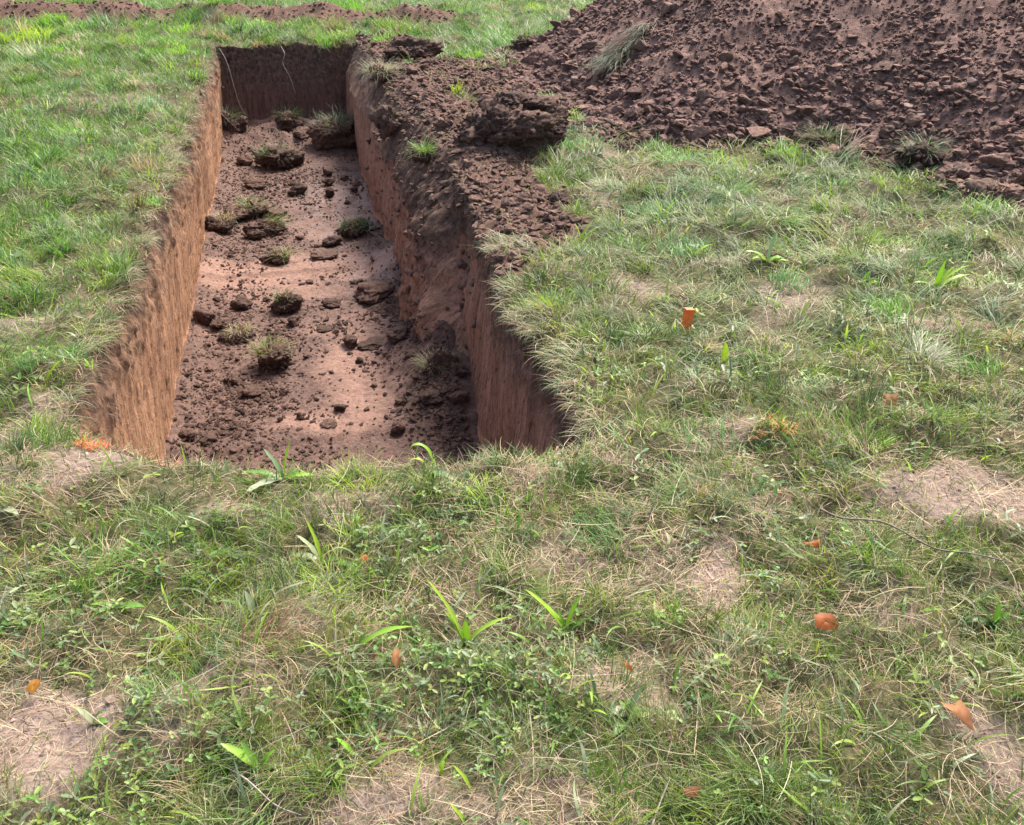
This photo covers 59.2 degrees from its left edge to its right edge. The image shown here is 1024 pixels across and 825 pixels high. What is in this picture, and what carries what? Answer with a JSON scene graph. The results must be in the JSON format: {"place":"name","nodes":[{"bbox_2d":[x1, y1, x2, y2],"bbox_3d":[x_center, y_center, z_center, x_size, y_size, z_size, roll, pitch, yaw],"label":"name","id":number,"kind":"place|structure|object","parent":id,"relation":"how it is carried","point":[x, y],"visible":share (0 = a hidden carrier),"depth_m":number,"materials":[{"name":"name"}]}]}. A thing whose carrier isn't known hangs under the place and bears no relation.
{"place":"outdoors","nodes":[
{"label":"outdoors","id":0,"kind":"place"},
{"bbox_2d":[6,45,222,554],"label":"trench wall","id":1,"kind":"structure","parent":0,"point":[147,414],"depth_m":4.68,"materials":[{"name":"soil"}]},
{"bbox_2d":[215,42,356,121],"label":"trench wall","id":2,"kind":"structure","parent":0,"point":[263,85],"depth_m":10.48,"materials":[{"name":"soil"}]},
{"bbox_2d":[165,113,481,475],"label":"loose soil","id":3,"kind":"structure","parent":0,"point":[459,425],"depth_m":5.45,"materials":[{"name":"soil"}]},
{"bbox_2d":[224,371,242,384],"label":"earth clod","id":4,"kind":"object","parent":3,"relation":"on","point":[233,378],"visible":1,"depth_m":5.39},
{"bbox_2d":[240,384,265,396],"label":"earth clod","id":5,"kind":"object","parent":3,"relation":"on","point":[251,390],"visible":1,"depth_m":5.26,"materials":[{"name":"soil"}]},
{"bbox_2d":[420,389,442,405],"bbox_3d":[-0.455,-0.085,5.073,0.128,0.078,0.134,-5,31,-9],"label":"earth clod","id":6,"kind":"object","parent":3,"relation":"on","point":[429,397],"visible":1,"depth_m":5.05,"materials":[{"name":"soil"}]},
{"bbox_2d":[163,114,484,477],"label":"trench floor","id":7,"kind":"structure","parent":0,"point":[360,392],"depth_m":5.79,"materials":[{"name":"soil"}]},
{"bbox_2d":[178,428,195,440],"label":"earth clod","id":8,"kind":"object","parent":7,"relation":"on","point":[188,432],"visible":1,"depth_m":4.79,"materials":[{"name":"soil"}]},
{"bbox_2d":[192,308,215,325],"bbox_3d":[-2.077,-0.646,6.083,0.159,0.125,0.103,24,38,34],"label":"earth clod","id":9,"kind":"object","parent":7,"relation":"on","point":[205,316],"visible":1,"depth_m":6.05,"materials":[{"name":"soil"}]},
{"bbox_2d":[200,434,216,445],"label":"earth clod","id":10,"kind":"object","parent":7,"relation":"on","point":[207,439],"visible":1,"depth_m":4.78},
{"bbox_2d":[210,318,231,328],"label":"earth clod","id":11,"kind":"object","parent":7,"relation":"on","point":[221,323],"visible":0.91,"depth_m":6.03,"materials":[{"name":"soil"}]},
{"bbox_2d":[205,206,238,232],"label":"turf sod","id":12,"kind":"structure","parent":7,"relation":"on","point":[220,223],"depth_m":7.64,"materials":[{"name":"soil"}]},
{"bbox_2d":[220,104,248,133],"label":"turf sod","id":13,"kind":"structure","parent":7,"relation":"on","point":[239,123],"depth_m":10.10,"materials":[{"name":"soil"}]},
{"bbox_2d":[218,316,256,345],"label":"turf sod","id":14,"kind":"structure","parent":7,"relation":"on","point":[236,333],"depth_m":5.88,"materials":[{"name":"beige plant"}]},
{"bbox_2d":[230,295,252,310],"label":"earth clod","id":15,"kind":"object","parent":7,"relation":"on","point":[242,302],"visible":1,"depth_m":6.34,"materials":[{"name":"soil"}]},
{"bbox_2d":[237,153,253,165],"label":"earth clod","id":16,"kind":"object","parent":7,"relation":"on","point":[245,159],"visible":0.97,"depth_m":9.55,"materials":[{"name":"soil"}]},
{"bbox_2d":[223,193,275,220],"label":"turf sod","id":17,"kind":"structure","parent":7,"relation":"on","point":[248,209],"depth_m":8.01,"materials":[{"name":"soil"}]},
{"bbox_2d":[243,176,268,188],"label":"earth clod","id":18,"kind":"object","parent":7,"relation":"on","point":[255,182],"visible":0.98,"depth_m":8.85,"materials":[{"name":"soil"}]},
{"bbox_2d":[242,208,293,239],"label":"turf sod","id":19,"kind":"structure","parent":7,"relation":"on","point":[263,230],"depth_m":7.63,"materials":[{"name":"soil"}]},
{"bbox_2d":[240,331,297,370],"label":"turf sod","id":20,"kind":"structure","parent":7,"relation":"on","point":[271,356],"depth_m":5.51,"materials":[{"name":"soil"}]},
{"bbox_2d":[260,207,287,217],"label":"earth clod","id":21,"kind":"object","parent":7,"relation":"on","point":[274,210],"visible":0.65,"depth_m":8.12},
{"bbox_2d":[248,136,304,170],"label":"turf sod","id":22,"kind":"structure","parent":7,"relation":"on","point":[273,157],"depth_m":9.39,"materials":[{"name":"soil"}]},
{"bbox_2d":[258,243,304,264],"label":"turf sod","id":23,"kind":"structure","parent":7,"relation":"on","point":[278,257],"depth_m":7.05,"materials":[{"name":"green plant"}]},
{"bbox_2d":[269,287,303,315],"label":"turf sod","id":24,"kind":"structure","parent":7,"relation":"on","point":[285,302],"depth_m":6.24,"materials":[{"name":"soil"}]},
{"bbox_2d":[270,100,305,131],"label":"turf sod","id":25,"kind":"structure","parent":7,"relation":"on","point":[287,121],"depth_m":10.37,"materials":[{"name":"soil"}]},
{"bbox_2d":[287,315,299,326],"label":"earth clod","id":26,"kind":"object","parent":7,"relation":"on","point":[292,320],"visible":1,"depth_m":6.07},
{"bbox_2d":[287,181,307,196],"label":"earth clod","id":27,"kind":"object","parent":7,"relation":"on","point":[297,188],"visible":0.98,"depth_m":8.61,"materials":[{"name":"soil"}]},
{"bbox_2d":[294,127,308,138],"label":"earth clod","id":28,"kind":"object","parent":7,"relation":"on","point":[300,133],"visible":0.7,"depth_m":10.18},
{"bbox_2d":[309,247,338,259],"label":"earth clod","id":29,"kind":"object","parent":7,"relation":"on","point":[320,253],"visible":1,"depth_m":7.16,"materials":[{"name":"soil"}]},
{"bbox_2d":[320,418,336,428],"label":"earth clod","id":30,"kind":"object","parent":7,"relation":"on","point":[326,423],"visible":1,"depth_m":4.96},
{"bbox_2d":[304,101,356,150],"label":"turf sod","id":31,"kind":"structure","parent":7,"relation":"on","point":[325,132],"depth_m":9.94,"materials":[{"name":"soil"}]},
{"bbox_2d":[321,297,340,308],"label":"earth clod","id":32,"kind":"object","parent":7,"relation":"on","point":[330,303],"visible":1,"depth_m":6.37,"materials":[{"name":"soil"}]},
{"bbox_2d":[322,234,343,246],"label":"earth clod","id":33,"kind":"object","parent":7,"relation":"on","point":[333,240],"visible":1,"depth_m":7.42,"materials":[{"name":"soil"}]},
{"bbox_2d":[342,334,357,348],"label":"earth clod","id":34,"kind":"object","parent":7,"relation":"on","point":[350,341],"visible":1,"depth_m":5.81,"materials":[{"name":"soil"}]},
{"bbox_2d":[334,214,374,237],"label":"turf sod","id":35,"kind":"structure","parent":7,"relation":"on","point":[352,228],"depth_m":7.64,"materials":[{"name":"green plant"}]},
{"bbox_2d":[356,336,384,349],"bbox_3d":[-0.908,-0.452,5.867,0.237,0.039,0.189,-10,32,-16],"label":"earth clod","id":36,"kind":"object","parent":7,"relation":"on","point":[374,342],"visible":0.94,"depth_m":5.83,"materials":[{"name":"soil"}]},
{"bbox_2d":[354,280,394,304],"bbox_3d":[-1.018,-0.874,6.528,0.299,0.150,0.312,22,37,33],"label":"earth clod","id":37,"kind":"object","parent":7,"relation":"on","point":[371,292],"visible":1,"depth_m":6.47,"materials":[{"name":"soil"}]},
{"bbox_2d":[386,325,408,343],"bbox_3d":[-0.733,-0.507,5.760,0.144,0.096,0.192,-2,31,-3],"label":"earth clod","id":38,"kind":"object","parent":7,"relation":"on","point":[397,333],"visible":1,"depth_m":5.71,"materials":[{"name":"soil"}]},
{"bbox_2d":[391,421,405,433],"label":"earth clod","id":39,"kind":"object","parent":7,"relation":"on","point":[398,427],"visible":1,"depth_m":4.91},
{"bbox_2d":[410,345,468,377],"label":"turf sod","id":40,"kind":"structure","parent":7,"relation":"on","point":[438,359],"depth_m":5.21,"materials":[{"name":"soil"}]},
{"bbox_2d":[449,390,469,403],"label":"earth clod","id":41,"kind":"object","parent":7,"relation":"on","point":[460,397],"visible":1,"depth_m":5.01,"materials":[{"name":"soil"}]},
{"bbox_2d":[38,427,652,480],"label":"trench wall","id":42,"kind":"structure","parent":0,"point":[240,474],"depth_m":2.94,"materials":[{"name":"soil"}]},
{"bbox_2d":[351,551,406,592],"bbox_3d":[-0.346,0.436,2.410,0.183,0.106,0.178,-7,31,-11],"label":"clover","id":43,"kind":"object","parent":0,"point":[380,582],"visible":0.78,"depth_m":2.43,"materials":[{"name":"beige plant"}]},
{"bbox_2d":[346,35,598,465],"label":"trench wall","id":44,"kind":"structure","parent":0,"point":[504,408],"depth_m":5.50,"materials":[{"name":"soil"}]},
{"bbox_2d":[68,50,580,450],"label":"root fibres","id":45,"kind":"object","parent":44,"relation":"attached to","point":[171,219],"visible":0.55,"depth_m":4.20,"materials":[{"name":"plant"}]},
{"bbox_2d":[365,98,403,139],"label":"turf sod","id":46,"kind":"structure","parent":44,"relation":"on","point":[384,119],"depth_m":7.07,"materials":[{"name":"soil"}]},
{"bbox_2d":[364,101,476,349],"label":"loose soil","id":47,"kind":"structure","parent":44,"relation":"attached to","point":[462,264],"depth_m":5.77,"materials":[{"name":"soil"}]},
{"bbox_2d":[0,0,1023,824],"bbox_3d":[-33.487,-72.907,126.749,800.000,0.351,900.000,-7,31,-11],"label":"ground","id":48,"kind":"structure","parent":0,"point":[134,10],"depth_m":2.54,"materials":[{"name":"plant"}]},
{"bbox_2d":[25,679,39,693],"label":"fallen leaf","id":49,"kind":"object","parent":48,"relation":"on","point":[32,686],"visible":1,"depth_m":2.01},
{"bbox_2d":[76,708,108,724],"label":"weed","id":50,"kind":"object","parent":48,"relation":"on","point":[89,717],"visible":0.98,"depth_m":1.97,"materials":[{"name":"green plant"}]},
{"bbox_2d":[73,437,112,452],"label":"painted grass","id":51,"kind":"structure","parent":48,"relation":"on","point":[89,444],"depth_m":2.94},
{"bbox_2d":[58,774,127,822],"bbox_3d":[-0.838,0.781,1.800,0.223,0.018,0.021,16,34,25],"label":"dry stalk","id":52,"kind":"object","parent":48,"relation":"on","point":[66,786],"visible":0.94,"depth_m":1.81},
{"bbox_2d":[91,601,145,616],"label":"weed","id":53,"kind":"object","parent":48,"relation":"on","point":[132,604],"visible":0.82,"depth_m":2.25,"materials":[{"name":"green plant"}]},
{"bbox_2d":[245,591,254,614],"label":"weed","id":54,"kind":"object","parent":48,"relation":"on","point":[252,603],"visible":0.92,"depth_m":2.24,"materials":[{"name":"green plant"}]},
{"bbox_2d":[220,742,282,772],"bbox_3d":[-0.537,0.709,1.851,0.125,0.085,0.026,1,31,2],"label":"weed","id":55,"kind":"object","parent":48,"relation":"on","point":[237,751],"visible":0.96,"depth_m":1.85,"materials":[{"name":"green plant"}]},
{"bbox_2d":[232,770,300,814],"bbox_3d":[-0.501,0.761,1.806,0.200,0.040,0.020,19,36,29],"label":"dry stalk","id":56,"kind":"object","parent":48,"relation":"on","point":[253,785],"visible":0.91,"depth_m":1.79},
{"bbox_2d":[243,438,314,492],"bbox_3d":[-0.727,0.159,2.777,0.220,0.146,0.123,-7,31,-11],"label":"weed","id":57,"kind":"object","parent":48,"relation":"on","point":[266,472],"visible":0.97,"depth_m":2.81,"materials":[{"name":"green plant"}]},
{"bbox_2d":[291,520,354,567],"bbox_3d":[-0.518,0.358,2.459,0.202,0.144,0.030,8,31,13],"label":"weed","id":58,"kind":"object","parent":48,"relation":"on","point":[310,545],"visible":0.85,"depth_m":2.48,"materials":[{"name":"green plant"}]},
{"bbox_2d":[0,0,713,287],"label":"loose soil","id":59,"kind":"structure","parent":48,"relation":"on","point":[506,229],"depth_m":6.12,"materials":[{"name":"soil"}]},
{"bbox_2d":[400,134,439,163],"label":"turf sod","id":60,"kind":"structure","parent":59,"relation":"on","point":[420,155],"depth_m":6.13,"materials":[{"name":"green plant"}]},
{"bbox_2d":[468,194,482,205],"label":"earth clod","id":61,"kind":"object","parent":59,"relation":"on","point":[476,198],"visible":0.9,"depth_m":5.23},
{"bbox_2d":[350,53,403,81],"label":"turf sod","id":62,"kind":"structure","parent":48,"relation":"on","point":[379,72],"depth_m":8.12,"materials":[{"name":"green plant"}]},
{"bbox_2d":[347,626,413,652],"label":"weed","id":63,"kind":"object","parent":48,"relation":"on","point":[379,632],"visible":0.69,"depth_m":2.11,"materials":[{"name":"green plant"}]},
{"bbox_2d":[391,648,401,666],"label":"fallen leaf","id":64,"kind":"object","parent":48,"relation":"on","point":[396,659],"visible":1,"depth_m":2.10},
{"bbox_2d":[378,33,444,58],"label":"turf sod","id":65,"kind":"structure","parent":48,"relation":"on","point":[405,44],"depth_m":9.00,"materials":[{"name":"soil"}]},
{"bbox_2d":[417,467,477,493],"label":"weed","id":66,"kind":"object","parent":48,"relation":"on","point":[436,470],"visible":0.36,"depth_m":2.80,"materials":[{"name":"green plant"}]},
{"bbox_2d":[426,579,510,644],"bbox_3d":[-0.102,0.482,2.156,0.198,0.202,0.023,0,31,0],"label":"weed","id":67,"kind":"object","parent":48,"relation":"on","point":[465,630],"visible":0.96,"depth_m":2.18,"materials":[{"name":"green plant"}]},
{"bbox_2d":[501,197,519,206],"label":"earth clod","id":68,"kind":"object","parent":48,"relation":"on","point":[506,201],"visible":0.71,"depth_m":5.11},
{"bbox_2d":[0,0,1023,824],"bbox_3d":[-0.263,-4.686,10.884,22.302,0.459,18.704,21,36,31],"label":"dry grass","id":69,"kind":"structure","parent":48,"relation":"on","point":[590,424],"depth_m":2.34,"materials":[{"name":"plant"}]},
{"bbox_2d":[0,121,1023,824],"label":"clover leaves","id":70,"kind":"object","parent":48,"relation":"on","point":[378,709],"visible":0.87,"depth_m":2.10,"materials":[{"name":"green plant"}]},
{"bbox_2d":[0,42,1023,824],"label":"loose soil","id":71,"kind":"structure","parent":48,"relation":"on","point":[114,700],"depth_m":2.03,"materials":[{"name":"soil"}]},
{"bbox_2d":[458,90,571,151],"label":"turf sod","id":72,"kind":"structure","parent":48,"relation":"on","point":[519,119],"depth_m":5.99,"materials":[{"name":"brown soil"}]},
{"bbox_2d":[509,27,539,49],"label":"turf sod","id":73,"kind":"structure","parent":48,"relation":"on","point":[522,41],"depth_m":9.63,"materials":[{"name":"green plant"}]},
{"bbox_2d":[525,589,587,632],"bbox_3d":[0.114,0.500,2.237,0.167,0.139,0.026,1,31,1],"label":"weed","id":74,"kind":"object","parent":48,"relation":"on","point":[559,619],"visible":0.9,"depth_m":2.24,"materials":[{"name":"green plant"}]},
{"bbox_2d":[543,191,570,206],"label":"turf sod","id":75,"kind":"structure","parent":48,"relation":"on","point":[553,197],"depth_m":5.19,"materials":[{"name":"soil"}]},
{"bbox_2d":[612,688,648,736],"bbox_3d":[0.249,0.647,1.989,0.117,0.096,0.062,-19,36,-29],"label":"weed","id":76,"kind":"object","parent":48,"relation":"on","point":[635,696],"visible":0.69,"depth_m":2.00,"materials":[{"name":"green plant"}]},
{"bbox_2d":[680,307,694,333],"bbox_3d":[0.728,-0.342,3.781,0.038,0.198,0.032,0,26,-12],"label":"marker peg","id":77,"kind":"object","parent":48,"relation":"in","point":[688,315],"visible":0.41,"depth_m":3.75,"materials":[{"name":"orange paint"}]},
{"bbox_2d":[682,786,700,797],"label":"fallen leaf","id":78,"kind":"object","parent":48,"relation":"on","point":[693,794],"visible":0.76,"depth_m":1.80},
{"bbox_2d":[490,0,1023,216],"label":"spoil heap","id":79,"kind":"object","parent":48,"relation":"on","point":[865,32],"visible":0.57,"depth_m":6.61,"materials":[{"name":"soil"}]},
{"bbox_2d":[520,49,543,63],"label":"earth clod","id":80,"kind":"object","parent":79,"relation":"on","point":[537,52],"visible":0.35,"depth_m":8.90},
{"bbox_2d":[585,39,602,50],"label":"earth clod","id":81,"kind":"object","parent":79,"relation":"on","point":[590,45],"visible":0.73,"depth_m":8.04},
{"bbox_2d":[566,18,657,78],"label":"turf sod","id":82,"kind":"structure","parent":79,"relation":"on","point":[614,53],"depth_m":7.46,"materials":[{"name":"green plant"}]},
{"bbox_2d":[624,105,640,117],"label":"earth clod","id":83,"kind":"object","parent":79,"relation":"on","point":[632,111],"visible":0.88,"depth_m":6.68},
{"bbox_2d":[631,39,646,50],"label":"earth clod","id":84,"kind":"object","parent":79,"relation":"on","point":[640,45],"visible":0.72,"depth_m":7.36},
{"bbox_2d":[661,2,671,16],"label":"earth clod","id":85,"kind":"object","parent":79,"relation":"on","point":[665,8],"visible":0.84,"depth_m":7.58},
{"bbox_2d":[684,124,711,139],"bbox_3d":[1.300,-1.978,6.361,0.219,0.130,0.065,-15,8,12],"label":"earth clod","id":86,"kind":"object","parent":79,"relation":"on","point":[701,131],"visible":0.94,"depth_m":6.34,"materials":[{"name":"soil"}]},
{"bbox_2d":[695,88,709,101],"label":"earth clod","id":87,"kind":"object","parent":79,"relation":"on","point":[702,94],"visible":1,"depth_m":6.48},
{"bbox_2d":[745,126,770,138],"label":"earth clod","id":88,"kind":"object","parent":79,"relation":"on","point":[759,131],"visible":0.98,"depth_m":6.31,"materials":[{"name":"soil"}]},
{"bbox_2d":[777,124,794,137],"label":"earth clod","id":89,"kind":"object","parent":79,"relation":"on","point":[781,130],"visible":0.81,"depth_m":6.35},
{"bbox_2d":[866,100,885,110],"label":"earth clod","id":90,"kind":"object","parent":79,"relation":"on","point":[875,105],"visible":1,"depth_m":6.24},
{"bbox_2d":[870,61,894,70],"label":"earth clod","id":91,"kind":"object","parent":79,"relation":"on","point":[889,65],"visible":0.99,"depth_m":6.37,"materials":[{"name":"soil"}]},
{"bbox_2d":[880,125,894,137],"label":"earth clod","id":92,"kind":"object","parent":79,"relation":"on","point":[887,129],"visible":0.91,"depth_m":6.05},
{"bbox_2d":[903,112,923,126],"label":"earth clod","id":93,"kind":"object","parent":79,"relation":"on","point":[913,120],"visible":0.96,"depth_m":6.03,"materials":[{"name":"soil"}]},
{"bbox_2d":[924,81,939,95],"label":"earth clod","id":94,"kind":"object","parent":79,"relation":"on","point":[929,86],"visible":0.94,"depth_m":6.12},
{"bbox_2d":[950,82,967,93],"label":"earth clod","id":95,"kind":"object","parent":79,"relation":"on","point":[959,87],"visible":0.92,"depth_m":6.00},
{"bbox_2d":[978,153,1012,167],"bbox_3d":[2.977,-1.542,5.508,0.230,0.132,0.143,23,55,26],"label":"earth clod","id":96,"kind":"object","parent":79,"relation":"on","point":[998,160],"visible":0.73,"depth_m":5.46,"materials":[{"name":"soil"}]},
{"bbox_2d":[1002,69,1023,79],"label":"earth clod","id":97,"kind":"object","parent":79,"relation":"on","point":[1015,74],"visible":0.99,"depth_m":5.83,"materials":[{"name":"soil"}]},
{"bbox_2d":[745,243,785,263],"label":"turf sod","id":98,"kind":"structure","parent":48,"relation":"on","point":[772,255],"depth_m":4.38,"materials":[{"name":"green plant"}]},
{"bbox_2d":[747,229,787,262],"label":"weed","id":99,"kind":"object","parent":48,"relation":"on","point":[761,256],"visible":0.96,"depth_m":4.27,"materials":[{"name":"green plant"}]},
{"bbox_2d":[747,408,804,440],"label":"painted grass","id":100,"kind":"structure","parent":48,"relation":"on","point":[768,417],"depth_m":2.94,"materials":[{"name":"plant"}]},
{"bbox_2d":[814,613,838,629],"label":"fallen leaf","id":101,"kind":"object","parent":48,"relation":"on","point":[820,618],"visible":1,"depth_m":2.19,"materials":[{"name":"plant"}]},
{"bbox_2d":[791,109,862,149],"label":"turf sod","id":102,"kind":"structure","parent":48,"relation":"on","point":[818,139],"depth_m":6.16,"materials":[{"name":"green plant"}]},
{"bbox_2d":[884,394,897,405],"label":"fallen leaf","id":103,"kind":"object","parent":48,"relation":"on","point":[894,397],"visible":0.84,"depth_m":3.10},
{"bbox_2d":[820,508,1010,562],"bbox_3d":[1.094,0.336,2.472,0.498,0.041,0.037,17,35,27],"label":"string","id":104,"kind":"object","parent":48,"relation":"on","point":[864,519],"visible":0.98,"depth_m":2.47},
{"bbox_2d":[880,125,966,168],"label":"turf sod","id":105,"kind":"structure","parent":48,"relation":"on","point":[928,155],"depth_m":5.70,"materials":[{"name":"green plant"}]},
{"bbox_2d":[913,260,970,289],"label":"weed","id":106,"kind":"object","parent":48,"relation":"on","point":[941,274],"visible":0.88,"depth_m":4.03,"materials":[{"name":"green plant"}]},
{"bbox_2d":[941,700,973,730],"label":"fallen leaf","id":107,"kind":"object","parent":48,"relation":"on","point":[960,711],"visible":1,"depth_m":1.94,"materials":[{"name":"plant"}]},
{"bbox_2d":[965,178,994,192],"bbox_3d":[2.760,-1.325,5.300,0.157,0.089,0.132,-27,69,-4],"label":"earth clod","id":108,"kind":"object","parent":48,"relation":"on","point":[980,184],"visible":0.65,"depth_m":5.27,"materials":[{"name":"soil"}]},
{"bbox_2d":[965,602,1011,626],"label":"weed","id":109,"kind":"object","parent":48,"relation":"on","point":[997,614],"visible":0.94,"depth_m":2.26,"materials":[{"name":"green plant"}]},
{"bbox_2d":[980,177,1023,203],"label":"turf sod","id":110,"kind":"structure","parent":48,"relation":"on","point":[1014,191],"depth_m":5.17,"materials":[{"name":"soil"}]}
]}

